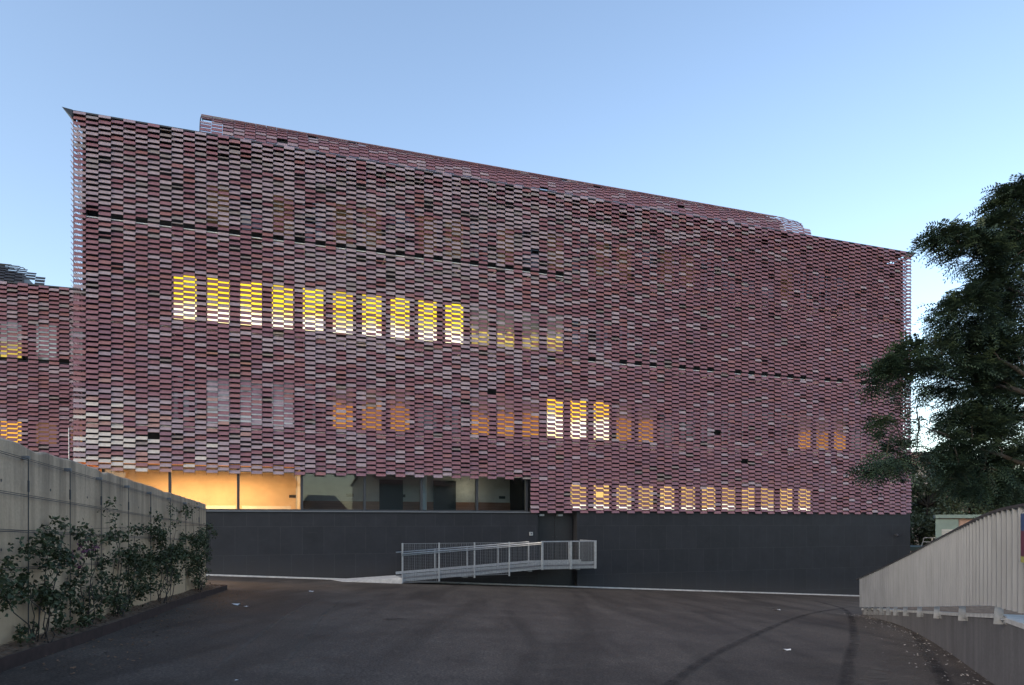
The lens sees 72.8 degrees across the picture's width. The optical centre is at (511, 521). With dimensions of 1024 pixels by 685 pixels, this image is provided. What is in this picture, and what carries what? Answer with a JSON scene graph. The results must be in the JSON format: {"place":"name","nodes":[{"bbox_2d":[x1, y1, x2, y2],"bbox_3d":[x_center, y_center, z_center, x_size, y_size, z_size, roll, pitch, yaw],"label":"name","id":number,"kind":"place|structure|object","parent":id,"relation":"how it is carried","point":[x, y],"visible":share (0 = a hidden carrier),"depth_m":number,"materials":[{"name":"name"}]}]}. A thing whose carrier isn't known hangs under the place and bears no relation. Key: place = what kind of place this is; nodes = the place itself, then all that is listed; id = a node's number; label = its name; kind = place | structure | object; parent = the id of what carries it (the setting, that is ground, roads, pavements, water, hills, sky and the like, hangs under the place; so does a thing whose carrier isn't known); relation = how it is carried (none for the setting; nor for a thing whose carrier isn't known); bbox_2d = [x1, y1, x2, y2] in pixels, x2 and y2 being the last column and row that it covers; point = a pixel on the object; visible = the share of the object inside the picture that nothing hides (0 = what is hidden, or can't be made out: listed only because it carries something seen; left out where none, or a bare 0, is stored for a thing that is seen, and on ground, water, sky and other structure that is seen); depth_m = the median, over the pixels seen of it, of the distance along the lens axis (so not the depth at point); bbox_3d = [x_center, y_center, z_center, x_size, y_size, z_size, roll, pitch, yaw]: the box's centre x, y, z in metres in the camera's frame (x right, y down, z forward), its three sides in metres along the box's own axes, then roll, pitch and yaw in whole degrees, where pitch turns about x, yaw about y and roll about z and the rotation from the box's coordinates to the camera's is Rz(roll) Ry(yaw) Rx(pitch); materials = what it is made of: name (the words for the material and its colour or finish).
{"place":"outdoors","nodes":[
{"label":"outdoors","id":0,"kind":"place"},
{"bbox_2d":[0,576,993,684],"bbox_3d":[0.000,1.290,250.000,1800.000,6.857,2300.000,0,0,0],"label":"ground","id":1,"kind":"structure","parent":0,"point":[285,631],"depth_m":9.92,"materials":[{"name":"grey asphalt"}]},
{"bbox_2d":[0,263,81,459],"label":"tile clad annex","id":2,"kind":"object","parent":1,"relation":"on","point":[36,369],"visible":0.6,"depth_m":29.58,"materials":[{"name":"red tile"}]},
{"bbox_2d":[0,320,22,358],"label":"window","id":3,"kind":"structure","parent":2,"relation":"in","point":[1,356],"depth_m":29.73,"materials":[{"name":"grey glass"}]},
{"bbox_2d":[35,323,57,361],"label":"window","id":4,"kind":"structure","parent":2,"relation":"in","point":[39,358],"depth_m":30.13,"materials":[{"name":"grey glass"}]},
{"bbox_2d":[35,421,57,444],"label":"window","id":5,"kind":"structure","parent":2,"relation":"in","point":[36,421],"depth_m":30.13,"materials":[{"name":"grey"}]},
{"bbox_2d":[0,438,205,644],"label":"retaining wall","id":6,"kind":"structure","parent":1,"relation":"on","point":[47,481],"depth_m":8.62,"materials":[{"name":"concrete"}]},
{"bbox_2d":[0,516,91,646],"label":"climbing plant","id":7,"kind":"object","parent":6,"relation":"attached to","point":[53,598],"visible":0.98,"depth_m":7.28,"materials":[{"name":"green plant"}]},
{"bbox_2d":[64,519,122,627],"bbox_3d":[-5.330,0.676,8.869,0.396,1.443,1.627,0,0,-14],"label":"climbing plant","id":8,"kind":"object","parent":6,"relation":"attached to","point":[95,596],"visible":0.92,"depth_m":8.64,"materials":[{"name":"green plant"}]},
{"bbox_2d":[0,451,207,634],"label":"wire trellis","id":9,"kind":"object","parent":6,"relation":"attached to","point":[67,470],"visible":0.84,"depth_m":8.59,"materials":[{"name":"metal"}]},
{"bbox_2d":[89,497,158,621],"bbox_3d":[-5.671,0.550,10.338,0.433,1.788,2.486,0,0,-14],"label":"climbing plant","id":10,"kind":"object","parent":6,"relation":"attached to","point":[134,558],"visible":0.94,"depth_m":10.09,"materials":[{"name":"green plant"}]},
{"bbox_2d":[135,502,195,603],"bbox_3d":[-6.263,0.591,12.623,0.408,1.902,3.332,0,0,-13],"label":"climbing plant","id":11,"kind":"object","parent":6,"relation":"attached to","point":[176,553],"visible":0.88,"depth_m":12.37,"materials":[{"name":"green plant"}]},
{"bbox_2d":[179,503,217,591],"bbox_3d":[-6.985,0.642,15.692,0.465,2.035,2.929,0,0,-14],"label":"climbing plant","id":12,"kind":"object","parent":6,"relation":"attached to","point":[197,559],"visible":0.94,"depth_m":15.27,"materials":[{"name":"green plant"}]},
{"bbox_2d":[0,585,220,657],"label":"planting strip","id":13,"kind":"object","parent":1,"relation":"on","point":[81,630],"visible":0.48,"depth_m":8.65,"materials":[{"name":"soil"}]},
{"bbox_2d":[0,585,247,673],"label":"fallen leaves","id":14,"kind":"object","parent":13,"relation":"on","point":[69,629],"visible":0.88,"depth_m":8.68,"materials":[{"name":"brown plant"}]},
{"bbox_2d":[0,584,226,672],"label":"planter edging","id":15,"kind":"object","parent":1,"relation":"on","point":[11,661],"visible":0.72,"depth_m":7.99,"materials":[{"name":"concrete"}]},
{"bbox_2d":[331,575,401,583],"bbox_3d":[-5.402,2.259,25.716,2.414,0.352,1.390,0,0,-19],"label":"concrete wedge","id":16,"kind":"object","parent":1,"relation":"on","point":[388,579],"visible":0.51,"depth_m":25.40,"materials":[{"name":"grey concrete"}]},
{"bbox_2d":[62,107,916,594],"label":"tile clad building","id":17,"kind":"structure","parent":1,"relation":"on","point":[296,357],"depth_m":28.60,"materials":[{"name":"red tile"}]},
{"bbox_2d":[172,273,197,321],"bbox_3d":[-11.947,-8.166,25.404,0.850,1.716,0.050,0,0,-19],"label":"window","id":18,"kind":"structure","parent":17,"relation":"in","point":[196,295],"depth_m":25.41,"materials":[{"name":"yellow glass"}]},
{"bbox_2d":[172,375,197,422],"bbox_3d":[-11.947,-4.464,25.404,0.850,1.753,0.050,0,0,-19],"label":"window","id":19,"kind":"structure","parent":17,"relation":"in","point":[184,375],"depth_m":25.41,"materials":[{"name":"grey glass"}]},
{"bbox_2d":[207,277,230,324],"bbox_3d":[-10.885,-8.166,25.776,0.850,1.716,0.050,0,0,-19],"label":"window","id":20,"kind":"structure","parent":17,"relation":"in","point":[209,278],"depth_m":25.78,"materials":[{"name":"yellow glass"}]},
{"bbox_2d":[207,376,230,423],"bbox_3d":[-10.885,-4.464,25.776,0.850,1.753,0.050,0,0,-19],"label":"window","id":21,"kind":"structure","parent":17,"relation":"in","point":[215,407],"depth_m":25.78,"materials":[{"name":"grey glass"}]},
{"bbox_2d":[207,184,230,229],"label":"window","id":22,"kind":"structure","parent":17,"relation":"in","point":[211,217],"depth_m":25.78,"materials":[{"name":"grey glass"}]},
{"bbox_2d":[239,280,262,327],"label":"window","id":23,"kind":"structure","parent":17,"relation":"in","point":[241,280],"depth_m":26.14,"materials":[{"name":"yellow glass"}]},
{"bbox_2d":[239,378,262,425],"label":"window","id":24,"kind":"structure","parent":17,"relation":"in","point":[241,416],"depth_m":26.13,"materials":[{"name":"grey"}]},
{"bbox_2d":[239,187,262,233],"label":"window","id":25,"kind":"structure","parent":17,"relation":"in","point":[245,199],"depth_m":26.14,"materials":[{"name":"grey glass"}]},
{"bbox_2d":[237,469,299,510],"bbox_3d":[-9.023,-1.196,25.819,2.224,1.608,0.180,0,0,-19],"label":"window","id":26,"kind":"structure","parent":17,"relation":"in","point":[238,475],"depth_m":25.40,"materials":[{"name":"grey"}]},
{"bbox_2d":[271,283,293,329],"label":"window","id":27,"kind":"structure","parent":17,"relation":"in","point":[281,296],"depth_m":26.51,"materials":[{"name":"yellow glass"}]},
{"bbox_2d":[271,380,293,425],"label":"window","id":28,"kind":"structure","parent":17,"relation":"in","point":[273,380],"depth_m":26.52,"materials":[{"name":"grey glass"}]},
{"bbox_2d":[271,192,293,236],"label":"window","id":29,"kind":"structure","parent":17,"relation":"in","point":[277,201],"depth_m":26.52,"materials":[{"name":"grey glass"}]},
{"bbox_2d":[302,287,323,331],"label":"window","id":30,"kind":"structure","parent":17,"relation":"in","point":[308,287],"depth_m":26.89,"materials":[{"name":"yellow glass"}]},
{"bbox_2d":[302,382,323,427],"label":"window","id":31,"kind":"structure","parent":17,"relation":"in","point":[302,382],"depth_m":26.89,"materials":[{"name":"grey glass"}]},
{"bbox_2d":[302,197,323,241],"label":"window","id":32,"kind":"structure","parent":17,"relation":"in","point":[309,203],"depth_m":26.88,"materials":[{"name":"grey glass"}]},
{"bbox_2d":[300,470,362,510],"bbox_3d":[-6.871,-1.196,26.573,2.333,1.608,0.180,0,0,-19],"label":"window","id":33,"kind":"structure","parent":17,"relation":"in","point":[301,476],"depth_m":26.15,"materials":[{"name":"grey"}]},
{"bbox_2d":[332,290,353,335],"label":"window","id":34,"kind":"structure","parent":17,"relation":"in","point":[341,302],"depth_m":27.26,"materials":[{"name":"yellow glass"}]},
{"bbox_2d":[332,384,353,428],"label":"window","id":35,"kind":"structure","parent":17,"relation":"in","point":[336,384],"depth_m":27.26,"materials":[{"name":"orange"}]},
{"bbox_2d":[332,201,353,244],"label":"window","id":36,"kind":"structure","parent":17,"relation":"in","point":[338,210],"depth_m":27.26,"materials":[{"name":"grey glass"}]},
{"bbox_2d":[361,293,382,337],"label":"window","id":37,"kind":"structure","parent":17,"relation":"in","point":[366,293],"depth_m":27.63,"materials":[{"name":"yellow glass"}]},
{"bbox_2d":[361,386,382,430],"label":"window","id":38,"kind":"structure","parent":17,"relation":"in","point":[361,386],"depth_m":27.63,"materials":[{"name":"orange"}]},
{"bbox_2d":[361,206,382,249],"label":"window","id":39,"kind":"structure","parent":17,"relation":"in","point":[380,230],"depth_m":27.63,"materials":[{"name":"grey glass"}]},
{"bbox_2d":[379,480,402,509],"bbox_3d":[-5.129,-0.875,29.501,1.000,1.750,0.015,0,0,-19],"label":"inner door","id":40,"kind":"structure","parent":17,"relation":"in","point":[390,493],"depth_m":29.50,"materials":[{"name":"black paint"}]},
{"bbox_2d":[363,471,419,510],"bbox_3d":[-4.719,-1.196,27.327,2.228,1.608,0.180,0,0,-19],"label":"window","id":41,"kind":"structure","parent":17,"relation":"in","point":[364,477],"depth_m":26.90,"materials":[{"name":"grey"}]},
{"bbox_2d":[389,296,410,340],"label":"window","id":42,"kind":"structure","parent":17,"relation":"in","point":[392,296],"depth_m":28.00,"materials":[{"name":"yellow glass"}]},
{"bbox_2d":[389,388,410,431],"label":"window","id":43,"kind":"structure","parent":17,"relation":"in","point":[395,388],"depth_m":28.00,"materials":[{"name":"orange glass"}]},
{"bbox_2d":[389,209,410,252],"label":"window","id":44,"kind":"structure","parent":17,"relation":"in","point":[406,236],"depth_m":28.00,"materials":[{"name":"grey"}]},
{"bbox_2d":[417,300,437,342],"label":"window","id":45,"kind":"structure","parent":17,"relation":"in","point":[417,300],"depth_m":28.38,"materials":[{"name":"yellow glass"}]},
{"bbox_2d":[417,390,437,433],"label":"window","id":46,"kind":"structure","parent":17,"relation":"in","point":[423,390],"depth_m":28.38,"materials":[{"name":"grey glass"}]},
{"bbox_2d":[417,215,437,256],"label":"window","id":47,"kind":"structure","parent":17,"relation":"in","point":[422,217],"depth_m":28.38,"materials":[{"name":"grey glass"}]},
{"bbox_2d":[433,481,455,509],"bbox_3d":[-2.930,-0.875,30.272,1.000,1.750,0.014,0,0,-19],"label":"inner door","id":48,"kind":"structure","parent":17,"relation":"in","point":[444,494],"depth_m":30.27,"materials":[{"name":"black paint"}]},
{"bbox_2d":[444,302,463,344],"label":"window","id":49,"kind":"structure","parent":17,"relation":"in","point":[454,304],"depth_m":28.74,"materials":[{"name":"yellow glass"}]},
{"bbox_2d":[444,392,463,433],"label":"window","id":50,"kind":"structure","parent":17,"relation":"in","point":[462,399],"depth_m":28.76,"materials":[{"name":"grey"}]},
{"bbox_2d":[444,217,463,259],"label":"window","id":51,"kind":"structure","parent":17,"relation":"in","point":[447,232],"depth_m":28.74,"materials":[{"name":"grey glass"}]},
{"bbox_2d":[470,306,489,347],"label":"window","id":52,"kind":"structure","parent":17,"relation":"in","point":[470,306],"depth_m":29.13,"materials":[{"name":"grey glass"}]},
{"bbox_2d":[470,393,489,434],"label":"window","id":53,"kind":"structure","parent":17,"relation":"in","point":[470,393],"depth_m":29.14,"materials":[{"name":"orange glass"}]},
{"bbox_2d":[470,223,489,263],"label":"window","id":54,"kind":"structure","parent":17,"relation":"in","point":[470,223],"depth_m":29.13,"materials":[{"name":"grey glass"}]},
{"bbox_2d":[475,472,527,511],"bbox_3d":[-0.427,-1.196,28.831,2.263,1.608,0.180,0,0,-19],"label":"window","id":55,"kind":"structure","parent":17,"relation":"in","point":[476,480],"depth_m":28.93,"materials":[{"name":"grey"}]},
{"bbox_2d":[496,307,514,349],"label":"window","id":56,"kind":"structure","parent":17,"relation":"in","point":[506,345],"depth_m":29.50,"materials":[{"name":"grey glass"}]},
{"bbox_2d":[496,395,514,435],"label":"window","id":57,"kind":"structure","parent":17,"relation":"in","point":[496,395],"depth_m":29.50,"materials":[{"name":"orange glass"}]},
{"bbox_2d":[496,225,514,266],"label":"window","id":58,"kind":"structure","parent":17,"relation":"in","point":[496,225],"depth_m":29.50,"materials":[{"name":"grey"}]},
{"bbox_2d":[521,311,539,351],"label":"window","id":59,"kind":"structure","parent":17,"relation":"in","point":[535,324],"depth_m":29.87,"materials":[{"name":"grey glass"}]},
{"bbox_2d":[521,396,539,437],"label":"window","id":60,"kind":"structure","parent":17,"relation":"in","point":[522,396],"depth_m":29.87,"materials":[{"name":"orange"}]},
{"bbox_2d":[521,229,539,269],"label":"window","id":61,"kind":"structure","parent":17,"relation":"in","point":[533,251],"depth_m":29.87,"materials":[{"name":"grey glass"}]},
{"bbox_2d":[538,516,553,559],"bbox_3d":[1.424,0.795,29.544,0.834,2.030,0.121,0,0,-19],"label":"door","id":62,"kind":"structure","parent":17,"relation":"in","point":[545,524],"depth_m":29.57,"materials":[{"name":"black paint"}]},
{"bbox_2d":[545,313,562,352],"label":"window","id":63,"kind":"structure","parent":17,"relation":"in","point":[550,313],"depth_m":30.22,"materials":[{"name":"grey glass"}]},
{"bbox_2d":[545,398,562,437],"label":"window","id":64,"kind":"structure","parent":17,"relation":"in","point":[547,398],"depth_m":30.22,"materials":[{"name":"yellow"}]},
{"bbox_2d":[545,233,562,272],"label":"window","id":65,"kind":"structure","parent":17,"relation":"in","point":[552,234],"depth_m":30.22,"materials":[{"name":"grey"}]},
{"bbox_2d":[554,516,571,559],"bbox_3d":[2.218,0.795,29.820,0.834,2.030,0.121,0,0,-19],"label":"door","id":66,"kind":"structure","parent":17,"relation":"in","point":[562,524],"depth_m":29.81,"materials":[{"name":"black paint"}]},
{"bbox_2d":[569,315,586,355],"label":"window","id":67,"kind":"structure","parent":17,"relation":"in","point":[573,325],"depth_m":30.60,"materials":[{"name":"grey"}]},
{"bbox_2d":[569,399,586,438],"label":"window","id":68,"kind":"structure","parent":17,"relation":"in","point":[572,399],"depth_m":30.62,"materials":[{"name":"yellow"}]},
{"bbox_2d":[569,236,586,274],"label":"window","id":69,"kind":"structure","parent":17,"relation":"in","point":[569,236],"depth_m":30.62,"materials":[{"name":"grey glass"}]},
{"bbox_2d":[592,318,609,356],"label":"window","id":70,"kind":"structure","parent":17,"relation":"in","point":[593,332],"depth_m":30.97,"materials":[{"name":"grey"}]},
{"bbox_2d":[592,401,609,439],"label":"window","id":71,"kind":"structure","parent":17,"relation":"in","point":[604,401],"depth_m":30.99,"materials":[{"name":"yellow"}]},
{"bbox_2d":[592,240,609,278],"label":"window","id":72,"kind":"structure","parent":17,"relation":"in","point":[605,244],"depth_m":30.99,"materials":[{"name":"grey glass"}]},
{"bbox_2d":[615,320,631,359],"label":"window","id":73,"kind":"structure","parent":17,"relation":"in","point":[617,320],"depth_m":31.34,"materials":[{"name":"grey"}]},
{"bbox_2d":[615,402,631,440],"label":"window","id":74,"kind":"structure","parent":17,"relation":"in","point":[620,402],"depth_m":31.34,"materials":[{"name":"orange"}]},
{"bbox_2d":[615,243,631,280],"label":"window","id":75,"kind":"structure","parent":17,"relation":"in","point":[615,243],"depth_m":31.34,"materials":[{"name":"grey glass"}]},
{"bbox_2d":[637,323,653,361],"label":"window","id":76,"kind":"structure","parent":17,"relation":"in","point":[637,323],"depth_m":31.73,"materials":[{"name":"grey"}]},
{"bbox_2d":[637,404,653,441],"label":"window","id":77,"kind":"structure","parent":17,"relation":"in","point":[650,404],"depth_m":31.73,"materials":[{"name":"orange"}]},
{"bbox_2d":[637,247,653,284],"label":"window","id":78,"kind":"structure","parent":17,"relation":"in","point":[651,259],"depth_m":31.74,"materials":[{"name":"grey"}]},
{"bbox_2d":[659,405,674,442],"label":"window","id":79,"kind":"structure","parent":17,"relation":"in","point":[664,405],"depth_m":32.10,"materials":[{"name":"grey"}]},
{"bbox_2d":[659,249,674,286],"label":"window","id":80,"kind":"structure","parent":17,"relation":"in","point":[660,250],"depth_m":32.07,"materials":[{"name":"grey"}]},
{"bbox_2d":[680,406,695,443],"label":"window","id":81,"kind":"structure","parent":17,"relation":"in","point":[680,406],"depth_m":32.48,"materials":[{"name":"grey"}]},
{"bbox_2d":[680,253,695,289],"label":"window","id":82,"kind":"structure","parent":17,"relation":"in","point":[686,253],"depth_m":32.47,"materials":[{"name":"grey"}]},
{"bbox_2d":[701,408,715,444],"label":"window","id":83,"kind":"structure","parent":17,"relation":"in","point":[709,408],"depth_m":32.86,"materials":[{"name":"grey"}]},
{"bbox_2d":[701,256,715,291],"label":"window","id":84,"kind":"structure","parent":17,"relation":"in","point":[703,268],"depth_m":32.84,"materials":[{"name":"grey"}]},
{"bbox_2d":[721,409,735,445],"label":"window","id":85,"kind":"structure","parent":17,"relation":"in","point":[722,409],"depth_m":33.22,"materials":[{"name":"grey"}]},
{"bbox_2d":[721,259,735,294],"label":"window","id":86,"kind":"structure","parent":17,"relation":"in","point":[728,259],"depth_m":33.22,"materials":[{"name":"grey"}]},
{"bbox_2d":[740,410,755,446],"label":"window","id":87,"kind":"structure","parent":17,"relation":"in","point":[740,410],"depth_m":33.60,"materials":[{"name":"grey"}]},
{"bbox_2d":[740,261,755,297],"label":"window","id":88,"kind":"structure","parent":17,"relation":"in","point":[741,261],"depth_m":33.60,"materials":[{"name":"grey"}]},
{"bbox_2d":[760,411,774,446],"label":"window","id":89,"kind":"structure","parent":17,"relation":"in","point":[762,411],"depth_m":33.97,"materials":[{"name":"grey"}]},
{"bbox_2d":[760,264,774,299],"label":"window","id":90,"kind":"structure","parent":17,"relation":"in","point":[760,264],"depth_m":33.99,"materials":[{"name":"grey"}]},
{"bbox_2d":[779,267,792,302],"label":"window","id":91,"kind":"structure","parent":17,"relation":"in","point":[783,283],"depth_m":34.32,"materials":[{"name":"grey"}]},
{"bbox_2d":[797,414,810,448],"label":"window","id":92,"kind":"structure","parent":17,"relation":"in","point":[804,414],"depth_m":34.69,"materials":[{"name":"orange"}]},
{"bbox_2d":[797,270,810,303],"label":"window","id":93,"kind":"structure","parent":17,"relation":"in","point":[797,270],"depth_m":34.69,"materials":[{"name":"grey"}]},
{"bbox_2d":[815,415,828,449],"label":"window","id":94,"kind":"structure","parent":17,"relation":"in","point":[818,415],"depth_m":35.09,"materials":[{"name":"orange"}]},
{"bbox_2d":[815,273,828,306],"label":"window","id":95,"kind":"structure","parent":17,"relation":"in","point":[819,273],"depth_m":35.09,"materials":[{"name":"grey"}]},
{"bbox_2d":[833,416,846,450],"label":"window","id":96,"kind":"structure","parent":17,"relation":"in","point":[837,416],"depth_m":35.47,"materials":[{"name":"orange"}]},
{"bbox_2d":[833,275,846,308],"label":"window","id":97,"kind":"structure","parent":17,"relation":"in","point":[833,275],"depth_m":35.45,"materials":[{"name":"grey"}]},
{"bbox_2d":[396,540,596,582],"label":"access ramp","id":98,"kind":"structure","parent":1,"relation":"on","point":[496,568],"depth_m":26.93,"materials":[{"name":"metal"}]},
{"bbox_2d":[206,574,858,595],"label":"kerb","id":99,"kind":"structure","parent":1,"relation":"on","point":[532,585],"depth_m":28.94,"materials":[{"name":"concrete"}]},
{"bbox_2d":[862,608,1023,684],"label":"wall","id":100,"kind":"structure","parent":1,"relation":"on","point":[983,645],"depth_m":8.77,"materials":[{"name":"grey concrete"}]},
{"bbox_2d":[856,503,1023,624],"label":"metal fence","id":101,"kind":"object","parent":100,"relation":"on","point":[976,561],"visible":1,"depth_m":9.04,"materials":[{"name":"metal"}]},
{"bbox_2d":[933,515,980,538],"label":"house","id":102,"kind":"structure","parent":1,"relation":"on","point":[944,524],"depth_m":35.71,"materials":[{"name":"grey"}]},
{"bbox_2d":[0,0,1023,455],"label":"sky","id":103,"kind":"structure","parent":0,"point":[868,122],"materials":[{"name":"blue"}]},
{"bbox_2d":[890,551,1023,614],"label":"terrain","id":104,"kind":"structure","parent":0,"point":[981,609],"depth_m":20.11,"materials":[{"name":"soil"}]},
{"bbox_2d":[845,173,1023,518],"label":"broad tree","id":105,"kind":"object","parent":104,"relation":"on","point":[987,370],"visible":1,"depth_m":14.95,"materials":[{"name":"green plant"}]},
{"bbox_2d":[889,456,981,527],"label":"leafy tree","id":106,"kind":"object","parent":104,"relation":"on","point":[927,488],"visible":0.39,"depth_m":45.59,"materials":[{"name":"green plant"}]},
{"bbox_2d":[905,506,966,551],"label":"leafy bush","id":107,"kind":"object","parent":104,"relation":"on","point":[925,530],"visible":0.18,"depth_m":41.99,"materials":[{"name":"green plant"}]},
{"bbox_2d":[911,490,1001,520],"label":"leafy tree","id":108,"kind":"object","parent":104,"relation":"on","point":[981,512],"visible":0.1,"depth_m":45.67,"materials":[{"name":"green plant"}]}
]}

